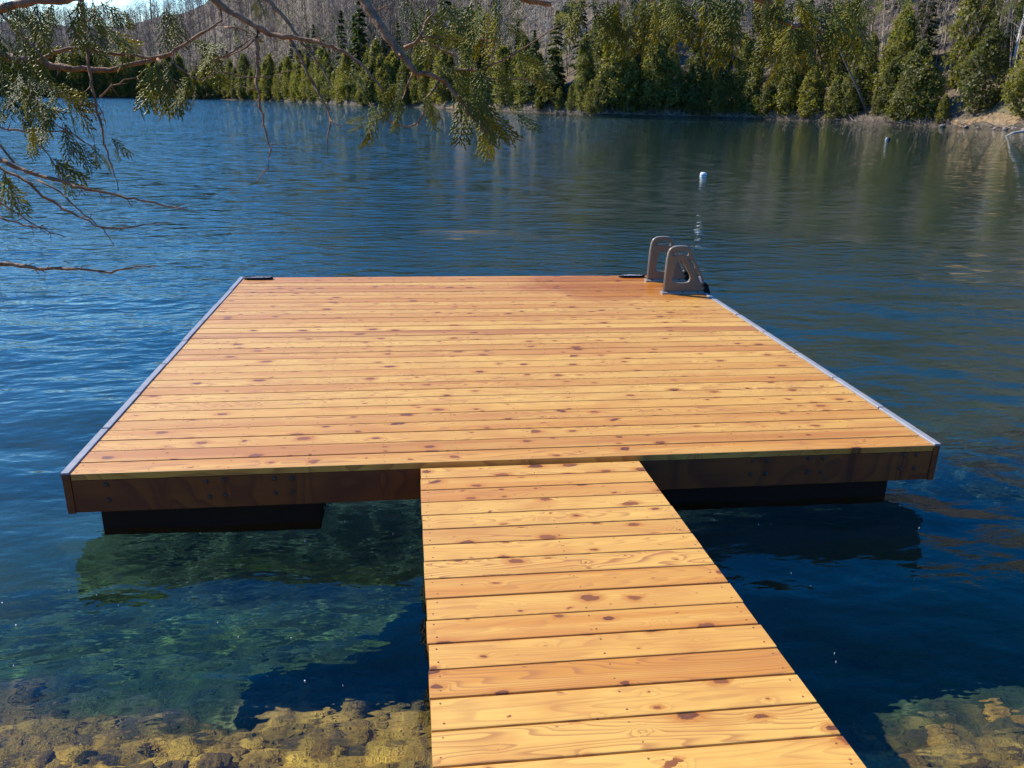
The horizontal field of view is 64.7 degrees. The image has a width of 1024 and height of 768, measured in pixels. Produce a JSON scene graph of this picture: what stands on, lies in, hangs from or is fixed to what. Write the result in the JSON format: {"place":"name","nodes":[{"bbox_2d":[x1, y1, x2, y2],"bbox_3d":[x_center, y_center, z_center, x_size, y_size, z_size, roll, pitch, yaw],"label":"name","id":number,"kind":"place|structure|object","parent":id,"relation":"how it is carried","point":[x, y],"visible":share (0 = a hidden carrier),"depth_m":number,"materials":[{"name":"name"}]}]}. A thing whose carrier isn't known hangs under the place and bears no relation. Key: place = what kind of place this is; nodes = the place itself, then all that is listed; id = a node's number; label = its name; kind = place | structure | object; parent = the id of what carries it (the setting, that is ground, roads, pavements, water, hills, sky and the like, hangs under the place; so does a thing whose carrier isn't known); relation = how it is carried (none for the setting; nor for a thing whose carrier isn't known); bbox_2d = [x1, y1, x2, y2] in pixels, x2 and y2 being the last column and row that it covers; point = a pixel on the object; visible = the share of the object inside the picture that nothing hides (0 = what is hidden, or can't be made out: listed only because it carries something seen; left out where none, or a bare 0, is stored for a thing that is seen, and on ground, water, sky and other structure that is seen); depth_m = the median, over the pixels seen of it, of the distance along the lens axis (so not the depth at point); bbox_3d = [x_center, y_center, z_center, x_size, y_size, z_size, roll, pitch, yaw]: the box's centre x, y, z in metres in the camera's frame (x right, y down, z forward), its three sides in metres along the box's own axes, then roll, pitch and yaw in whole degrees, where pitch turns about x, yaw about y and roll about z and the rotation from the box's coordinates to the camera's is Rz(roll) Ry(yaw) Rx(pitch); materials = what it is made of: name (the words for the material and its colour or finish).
{"place":"outdoors","nodes":[
{"label":"outdoors","id":0,"kind":"place"},
{"bbox_2d":[0,0,207,24],"label":"sky","id":1,"kind":"structure","parent":0,"point":[120,2],"materials":[{"name":"white"}]},
{"bbox_2d":[0,96,1023,767],"bbox_3d":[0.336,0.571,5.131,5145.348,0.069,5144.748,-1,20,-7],"label":"lake water","id":2,"kind":"structure","parent":0,"point":[868,260],"depth_m":6.88,"materials":[{"name":"blue liquid"}]},
{"bbox_2d":[60,275,941,527],"bbox_3d":[-0.204,-0.148,6.822,4.900,0.539,4.883,-1,20,-7],"label":"floating dock","id":3,"kind":"object","parent":2,"relation":"on","point":[285,400],"visible":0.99,"depth_m":5.23,"materials":[{"name":"brown wood"}]},
{"bbox_2d":[421,461,865,767],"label":"dock ramp","id":4,"kind":"structure","parent":3,"relation":"attached to","point":[589,615],"depth_m":2.86,"materials":[{"name":"brown wood"}]},
{"bbox_2d":[644,236,710,294],"bbox_3d":[1.864,-0.860,8.794,0.717,1.398,0.690,-1,20,-7],"label":"swim ladder","id":5,"kind":"object","parent":3,"relation":"attached to","point":[673,277],"visible":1,"depth_m":8.40,"materials":[{"name":"beige plastic"}]},
{"bbox_2d":[0,0,1023,130],"bbox_3d":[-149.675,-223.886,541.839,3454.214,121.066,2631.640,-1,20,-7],"label":"hills","id":6,"kind":"structure","parent":0,"point":[952,94],"depth_m":156.96,"materials":[{"name":"plant"},{"name":"rock"},{"name":"dry grass"}]},
{"bbox_2d":[53,45,78,95],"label":"cedar tree","id":7,"kind":"object","parent":6,"relation":"on","point":[67,82],"visible":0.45,"depth_m":285.56,"materials":[{"name":"green plant"}]},
{"bbox_2d":[79,50,99,96],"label":"cedar tree","id":8,"kind":"object","parent":6,"relation":"on","point":[84,62],"visible":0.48,"depth_m":295.48,"materials":[{"name":"green plant"}]},
{"bbox_2d":[87,54,107,96],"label":"cedar tree","id":9,"kind":"object","parent":6,"relation":"on","point":[99,86],"visible":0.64,"depth_m":296.72,"materials":[{"name":"green plant"}]},
{"bbox_2d":[98,59,118,96],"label":"cedar tree","id":10,"kind":"object","parent":6,"relation":"on","point":[107,83],"visible":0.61,"depth_m":299.64,"materials":[{"name":"green plant"}]},
{"bbox_2d":[114,70,128,96],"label":"cedar tree","id":11,"kind":"object","parent":6,"relation":"on","point":[121,89],"visible":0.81,"depth_m":302.81,"materials":[{"name":"green plant"}]},
{"bbox_2d":[118,44,136,96],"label":"cedar tree","id":12,"kind":"object","parent":6,"relation":"on","point":[127,74],"visible":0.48,"depth_m":303.92,"materials":[{"name":"green plant"}]},
{"bbox_2d":[122,49,141,96],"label":"cedar tree","id":13,"kind":"object","parent":6,"relation":"on","point":[134,72],"visible":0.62,"depth_m":304.90,"materials":[{"name":"green plant"}]},
{"bbox_2d":[170,53,192,95],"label":"cedar tree","id":14,"kind":"object","parent":6,"relation":"on","point":[178,59],"visible":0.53,"depth_m":314.97,"materials":[{"name":"green plant"}]},
{"bbox_2d":[195,58,213,98],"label":"cedar tree","id":15,"kind":"object","parent":6,"relation":"on","point":[206,87],"visible":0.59,"depth_m":317.50,"materials":[{"name":"green plant"}]},
{"bbox_2d":[0,0,440,77],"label":"bare woods","id":16,"kind":"object","parent":6,"relation":"on","point":[145,15],"visible":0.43,"depth_m":364.27,"materials":[{"name":"plant"}]},
{"bbox_2d":[223,58,234,97],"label":"cedar tree","id":17,"kind":"object","parent":6,"relation":"on","point":[229,65],"visible":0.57,"depth_m":308.81,"materials":[{"name":"green plant"}]},
{"bbox_2d":[227,67,238,98],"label":"cedar tree","id":18,"kind":"object","parent":6,"relation":"on","point":[232,90],"visible":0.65,"depth_m":306.97,"materials":[{"name":"green plant"}]},
{"bbox_2d":[234,52,252,98],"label":"cedar tree","id":19,"kind":"object","parent":6,"relation":"on","point":[242,67],"visible":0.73,"depth_m":301.00,"materials":[{"name":"green plant"}]},
{"bbox_2d":[258,57,273,100],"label":"cedar tree","id":20,"kind":"object","parent":6,"relation":"on","point":[265,75],"visible":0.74,"depth_m":288.85,"materials":[{"name":"green plant"}]},
{"bbox_2d":[5,0,529,94],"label":"conifer woods","id":21,"kind":"object","parent":6,"relation":"on","point":[410,36],"visible":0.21,"depth_m":216.85,"materials":[{"name":"green plant"}]},
{"bbox_2d":[260,53,277,97],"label":"cedar tree","id":22,"kind":"object","parent":6,"relation":"on","point":[270,64],"visible":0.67,"depth_m":287.64,"materials":[{"name":"green plant"}]},
{"bbox_2d":[274,60,286,100],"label":"cedar tree","id":23,"kind":"object","parent":6,"relation":"on","point":[278,79],"visible":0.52,"depth_m":280.65,"materials":[{"name":"green plant"}]},
{"bbox_2d":[278,55,293,100],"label":"cedar tree","id":24,"kind":"object","parent":6,"relation":"on","point":[286,62],"visible":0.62,"depth_m":272.15,"materials":[{"name":"green plant"}]},
{"bbox_2d":[290,48,307,100],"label":"cedar tree","id":25,"kind":"object","parent":6,"relation":"on","point":[295,77],"visible":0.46,"depth_m":260.13,"materials":[{"name":"green plant"}]},
{"bbox_2d":[297,55,311,100],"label":"cedar tree","id":26,"kind":"object","parent":6,"relation":"on","point":[304,75],"visible":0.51,"depth_m":254.32,"materials":[{"name":"green plant"}]},
{"bbox_2d":[310,46,325,101],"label":"cedar tree","id":27,"kind":"object","parent":6,"relation":"on","point":[317,67],"visible":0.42,"depth_m":238.82,"materials":[{"name":"green plant"}]},
{"bbox_2d":[318,51,332,101],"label":"cedar tree","id":28,"kind":"object","parent":6,"relation":"on","point":[326,66],"visible":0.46,"depth_m":232.70,"materials":[{"name":"green plant"}]},
{"bbox_2d":[322,66,334,98],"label":"cedar tree","id":29,"kind":"object","parent":6,"relation":"on","point":[329,75],"visible":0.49,"depth_m":229.20,"materials":[{"name":"green plant"}]},
{"bbox_2d":[331,10,352,85],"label":"spruce tree","id":30,"kind":"object","parent":6,"relation":"on","point":[341,27],"visible":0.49,"depth_m":216.84,"materials":[{"name":"green plant"}]},
{"bbox_2d":[335,49,354,101],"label":"cedar tree","id":31,"kind":"object","parent":6,"relation":"on","point":[344,65],"visible":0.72,"depth_m":209.09,"materials":[{"name":"green plant"}]},
{"bbox_2d":[341,1,368,89],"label":"spruce tree","id":32,"kind":"object","parent":6,"relation":"on","point":[358,34],"visible":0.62,"depth_m":203.79,"materials":[{"name":"green plant"}]},
{"bbox_2d":[349,64,361,102],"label":"cedar tree","id":33,"kind":"object","parent":6,"relation":"on","point":[357,69],"visible":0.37,"depth_m":204.59,"materials":[{"name":"green plant"}]},
{"bbox_2d":[360,58,375,103],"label":"cedar tree","id":34,"kind":"object","parent":6,"relation":"on","point":[368,100],"visible":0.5,"depth_m":200.40,"materials":[{"name":"green plant"}]},
{"bbox_2d":[364,37,385,100],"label":"cedar tree","id":35,"kind":"object","parent":6,"relation":"on","point":[375,47],"visible":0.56,"depth_m":198.66,"materials":[{"name":"green plant"}]},
{"bbox_2d":[374,52,386,104],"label":"cedar tree","id":36,"kind":"object","parent":6,"relation":"on","point":[379,60],"visible":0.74,"depth_m":197.85,"materials":[{"name":"green plant"}]},
{"bbox_2d":[376,57,395,102],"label":"cedar tree","id":37,"kind":"object","parent":6,"relation":"on","point":[384,72],"visible":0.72,"depth_m":196.78,"materials":[{"name":"green plant"}]},
{"bbox_2d":[385,51,401,101],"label":"cedar tree","id":38,"kind":"object","parent":6,"relation":"on","point":[392,59],"visible":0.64,"depth_m":196.12,"materials":[{"name":"green plant"}]},
{"bbox_2d":[396,53,414,104],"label":"cedar tree","id":39,"kind":"object","parent":6,"relation":"on","point":[406,75],"visible":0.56,"depth_m":193.19,"materials":[{"name":"green plant"}]},
{"bbox_2d":[409,43,424,104],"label":"cedar tree","id":40,"kind":"object","parent":6,"relation":"on","point":[413,82],"visible":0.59,"depth_m":190.85,"materials":[{"name":"green plant"}]},
{"bbox_2d":[416,68,429,103],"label":"cedar tree","id":41,"kind":"object","parent":6,"relation":"on","point":[422,87],"visible":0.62,"depth_m":189.28,"materials":[{"name":"green plant"}]},
{"bbox_2d":[428,51,451,104],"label":"cedar tree","id":42,"kind":"object","parent":6,"relation":"on","point":[441,61],"visible":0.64,"depth_m":181.57,"materials":[{"name":"green plant"}]},
{"bbox_2d":[440,54,454,100],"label":"cedar tree","id":43,"kind":"object","parent":6,"relation":"on","point":[448,61],"visible":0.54,"depth_m":180.80,"materials":[{"name":"green plant"}]},
{"bbox_2d":[456,30,475,95],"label":"cedar tree","id":44,"kind":"object","parent":6,"relation":"on","point":[464,59],"visible":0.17,"depth_m":173.73,"materials":[{"name":"green plant"}]},
{"bbox_2d":[465,53,485,103],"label":"cedar tree","id":45,"kind":"object","parent":6,"relation":"on","point":[473,65],"visible":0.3,"depth_m":172.17,"materials":[{"name":"green plant"}]},
{"bbox_2d":[490,43,513,104],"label":"cedar tree","id":46,"kind":"object","parent":6,"relation":"on","point":[505,53],"visible":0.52,"depth_m":163.53,"materials":[{"name":"green plant"}]},
{"bbox_2d":[506,55,518,100],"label":"cedar tree","id":47,"kind":"object","parent":6,"relation":"on","point":[511,71],"visible":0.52,"depth_m":162.00,"materials":[{"name":"green plant"}]},
{"bbox_2d":[511,31,530,105],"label":"cedar tree","id":48,"kind":"object","parent":6,"relation":"on","point":[520,95],"visible":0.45,"depth_m":155.65,"materials":[{"name":"green plant"}]},
{"bbox_2d":[521,30,538,107],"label":"spruce tree","id":49,"kind":"object","parent":6,"relation":"on","point":[532,47],"visible":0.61,"depth_m":152.36,"materials":[{"name":"green plant"}]},
{"bbox_2d":[527,51,547,102],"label":"cedar tree","id":50,"kind":"object","parent":6,"relation":"on","point":[540,58],"visible":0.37,"depth_m":152.19,"materials":[{"name":"green plant"}]},
{"bbox_2d":[535,10,568,105],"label":"spruce tree","id":51,"kind":"object","parent":6,"relation":"on","point":[554,61],"visible":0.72,"depth_m":148.29,"materials":[{"name":"green plant"}]},
{"bbox_2d":[553,86,565,109],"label":"cedar tree","id":52,"kind":"object","parent":6,"relation":"on","point":[559,93],"visible":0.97,"depth_m":148.64,"materials":[{"name":"green plant"}]},
{"bbox_2d":[564,84,576,110],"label":"cedar tree","id":53,"kind":"object","parent":6,"relation":"on","point":[570,98],"visible":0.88,"depth_m":145.51,"materials":[{"name":"green plant"}]},
{"bbox_2d":[565,0,590,67],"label":"spruce tree","id":54,"kind":"object","parent":6,"relation":"on","point":[584,17],"visible":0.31,"depth_m":152.57,"materials":[{"name":"green plant"}]},
{"bbox_2d":[573,31,597,111],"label":"cedar tree","id":55,"kind":"object","parent":6,"relation":"on","point":[585,58],"visible":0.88,"depth_m":139.65,"materials":[{"name":"green plant"}]},
{"bbox_2d":[581,76,605,112],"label":"cedar tree","id":56,"kind":"object","parent":6,"relation":"on","point":[590,92],"visible":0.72,"depth_m":139.12,"materials":[{"name":"green plant"}]},
{"bbox_2d":[582,15,604,73],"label":"cedar tree","id":57,"kind":"object","parent":6,"relation":"on","point":[593,34],"visible":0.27,"depth_m":143.34,"materials":[{"name":"green plant"}]},
{"bbox_2d":[590,73,608,112],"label":"cedar tree","id":58,"kind":"object","parent":6,"relation":"on","point":[602,80],"visible":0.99,"depth_m":137.82,"materials":[{"name":"green plant"}]},
{"bbox_2d":[593,21,621,76],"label":"cedar tree","id":59,"kind":"object","parent":6,"relation":"on","point":[598,49],"visible":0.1,"depth_m":142.22,"materials":[{"name":"green plant"}]},
{"bbox_2d":[590,33,634,110],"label":"cedar tree","id":60,"kind":"object","parent":6,"relation":"on","point":[616,92],"visible":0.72,"depth_m":137.02,"materials":[{"name":"green plant"}]},
{"bbox_2d":[614,56,640,113],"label":"cedar tree","id":61,"kind":"object","parent":6,"relation":"on","point":[632,73],"visible":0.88,"depth_m":137.52,"materials":[{"name":"green plant"}]},
{"bbox_2d":[635,38,670,111],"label":"cedar tree","id":62,"kind":"object","parent":6,"relation":"on","point":[646,87],"visible":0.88,"depth_m":137.21,"materials":[{"name":"green plant"}]},
{"bbox_2d":[299,0,1022,78],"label":"bare woods","id":63,"kind":"object","parent":6,"relation":"on","point":[687,2],"visible":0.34,"depth_m":162.99,"materials":[{"name":"plant"}]},
{"bbox_2d":[650,33,673,106],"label":"cedar tree","id":64,"kind":"object","parent":6,"relation":"on","point":[668,45],"visible":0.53,"depth_m":137.78,"materials":[{"name":"green plant"}]},
{"bbox_2d":[660,53,687,107],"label":"cedar tree","id":65,"kind":"object","parent":6,"relation":"on","point":[675,68],"visible":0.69,"depth_m":137.62,"materials":[{"name":"green plant"}]},
{"bbox_2d":[684,37,706,104],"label":"cedar tree","id":66,"kind":"object","parent":6,"relation":"on","point":[690,61],"visible":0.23,"depth_m":137.77,"materials":[{"name":"green plant"}]},
{"bbox_2d":[682,52,712,114],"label":"cedar tree","id":67,"kind":"object","parent":6,"relation":"on","point":[695,74],"visible":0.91,"depth_m":136.66,"materials":[{"name":"green plant"}]},
{"bbox_2d":[695,61,728,114],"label":"cedar tree","id":68,"kind":"object","parent":6,"relation":"on","point":[708,105],"visible":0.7,"depth_m":137.04,"materials":[{"name":"green plant"}]},
{"bbox_2d":[706,42,736,111],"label":"cedar tree","id":69,"kind":"object","parent":6,"relation":"on","point":[729,74],"visible":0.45,"depth_m":136.99,"materials":[{"name":"green plant"}]},
{"bbox_2d":[729,34,759,107],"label":"cedar tree","id":70,"kind":"object","parent":6,"relation":"on","point":[745,56],"visible":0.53,"depth_m":136.25,"materials":[{"name":"green plant"}]},
{"bbox_2d":[741,57,767,115],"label":"cedar tree","id":71,"kind":"object","parent":6,"relation":"on","point":[751,84],"visible":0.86,"depth_m":135.07,"materials":[{"name":"green plant"}]},
{"bbox_2d":[498,104,1023,128],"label":"waterline brush","id":72,"kind":"object","parent":6,"relation":"on","point":[889,121],"visible":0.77,"depth_m":129.88,"materials":[{"name":"brown plant"}]},
{"bbox_2d":[756,80,774,117],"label":"cedar tree","id":73,"kind":"object","parent":6,"relation":"on","point":[763,107],"visible":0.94,"depth_m":133.28,"materials":[{"name":"green plant"}]},
{"bbox_2d":[768,58,789,110],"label":"cedar tree","id":74,"kind":"object","parent":6,"relation":"on","point":[772,82],"visible":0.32,"depth_m":132.60,"materials":[{"name":"green plant"}]},
{"bbox_2d":[769,64,802,115],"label":"cedar tree","id":75,"kind":"object","parent":6,"relation":"on","point":[793,80],"visible":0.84,"depth_m":129.98,"materials":[{"name":"green plant"}]},
{"bbox_2d":[795,64,826,117],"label":"cedar tree","id":76,"kind":"object","parent":6,"relation":"on","point":[806,88],"visible":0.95,"depth_m":126.82,"materials":[{"name":"green plant"}]},
{"bbox_2d":[817,0,844,85],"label":"cedar tree","id":77,"kind":"object","parent":6,"relation":"on","point":[829,73],"visible":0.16,"depth_m":130.79,"materials":[{"name":"green plant"}]},
{"bbox_2d":[821,76,844,119],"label":"cedar tree","id":78,"kind":"object","parent":6,"relation":"on","point":[831,94],"visible":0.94,"depth_m":124.04,"materials":[{"name":"green plant"}]},
{"bbox_2d":[821,44,868,114],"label":"leaning tree","id":79,"kind":"object","parent":6,"relation":"on","point":[861,98],"visible":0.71,"depth_m":119.83,"materials":[{"name":"brown plant"}]},
{"bbox_2d":[835,69,860,116],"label":"cedar tree","id":80,"kind":"object","parent":6,"relation":"on","point":[843,91],"visible":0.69,"depth_m":122.78,"materials":[{"name":"green plant"}]},
{"bbox_2d":[829,0,868,82],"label":"cedar tree","id":81,"kind":"object","parent":6,"relation":"on","point":[842,74],"visible":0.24,"depth_m":128.33,"materials":[{"name":"green plant"}]},
{"bbox_2d":[839,65,864,117],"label":"cedar tree","id":82,"kind":"object","parent":6,"relation":"on","point":[858,76],"visible":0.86,"depth_m":121.55,"materials":[{"name":"green plant"}]},
{"bbox_2d":[854,29,879,109],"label":"cedar tree","id":83,"kind":"object","parent":6,"relation":"on","point":[870,74],"visible":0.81,"depth_m":120.30,"materials":[{"name":"green plant"}]},
{"bbox_2d":[872,59,901,114],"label":"cedar tree","id":84,"kind":"object","parent":6,"relation":"on","point":[886,76],"visible":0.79,"depth_m":115.48,"materials":[{"name":"green plant"}]},
{"bbox_2d":[868,10,919,105],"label":"cedar tree","id":85,"kind":"object","parent":6,"relation":"on","point":[907,26],"visible":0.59,"depth_m":114.85,"materials":[{"name":"green plant"}]},
{"bbox_2d":[878,0,912,75],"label":"cedar tree","id":86,"kind":"object","parent":6,"relation":"on","point":[901,15],"visible":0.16,"depth_m":118.34,"materials":[{"name":"green plant"}]},
{"bbox_2d":[882,38,940,121],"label":"cedar tree","id":87,"kind":"object","parent":6,"relation":"on","point":[922,48],"visible":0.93,"depth_m":109.87,"materials":[{"name":"green plant"}]},
{"bbox_2d":[904,0,940,62],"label":"spruce tree","id":88,"kind":"object","parent":6,"relation":"on","point":[930,32],"visible":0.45,"depth_m":118.77,"materials":[{"name":"green plant"}]},
{"bbox_2d":[914,65,947,118],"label":"cedar tree","id":89,"kind":"object","parent":6,"relation":"on","point":[939,81],"visible":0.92,"depth_m":108.92,"materials":[{"name":"green plant"}]},
{"bbox_2d":[934,93,952,122],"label":"cedar tree","id":90,"kind":"object","parent":6,"relation":"on","point":[942,109],"visible":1,"depth_m":107.61,"materials":[{"name":"green plant"}]},
{"bbox_2d":[939,0,998,86],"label":"cedar tree","id":91,"kind":"object","parent":6,"relation":"on","point":[961,49],"visible":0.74,"depth_m":109.48,"materials":[{"name":"green plant"}]},
{"bbox_2d":[997,3,1021,53],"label":"cedar tree","id":92,"kind":"object","parent":6,"relation":"on","point":[1010,39],"visible":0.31,"depth_m":109.19,"materials":[{"name":"green plant"}]},
{"bbox_2d":[1000,38,1023,117],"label":"cedar tree","id":93,"kind":"object","parent":6,"relation":"on","point":[1010,89],"visible":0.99,"depth_m":96.45,"materials":[{"name":"green plant"}]},
{"bbox_2d":[1007,1,1023,50],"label":"cedar tree","id":94,"kind":"object","parent":6,"relation":"on","point":[1016,32],"visible":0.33,"depth_m":108.00,"materials":[{"name":"green plant"}]},
{"bbox_2d":[947,113,1023,126],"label":"sandy shore bank","id":95,"kind":"structure","parent":0,"point":[1000,117],"depth_m":100.79,"materials":[{"name":"beige sand"}]},
{"bbox_2d":[950,18,1017,112],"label":"cedar tree","id":96,"kind":"object","parent":95,"relation":"on","point":[987,46],"visible":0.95,"depth_m":102.27,"materials":[{"name":"green plant"}]},
{"bbox_3d":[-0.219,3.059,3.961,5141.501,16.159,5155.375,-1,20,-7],"label":"lake bed","id":97,"kind":"structure","parent":0,"visible":0},
{"bbox_2d":[0,0,295,274],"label":"overhanging cedar","id":98,"kind":"object","parent":97,"relation":"on","point":[42,110],"visible":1,"depth_m":1.36,"materials":[{"name":"green plant"}]},
{"bbox_2d":[210,0,565,181],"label":"overhanging cedar","id":99,"kind":"object","parent":97,"relation":"on","point":[482,109],"visible":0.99,"depth_m":1.54,"materials":[{"name":"green plant"}]},
{"bbox_2d":[520,0,1023,88],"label":"overhanging cedar","id":100,"kind":"object","parent":97,"relation":"on","point":[725,25],"visible":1,"depth_m":1.44,"materials":[{"name":"green plant"}]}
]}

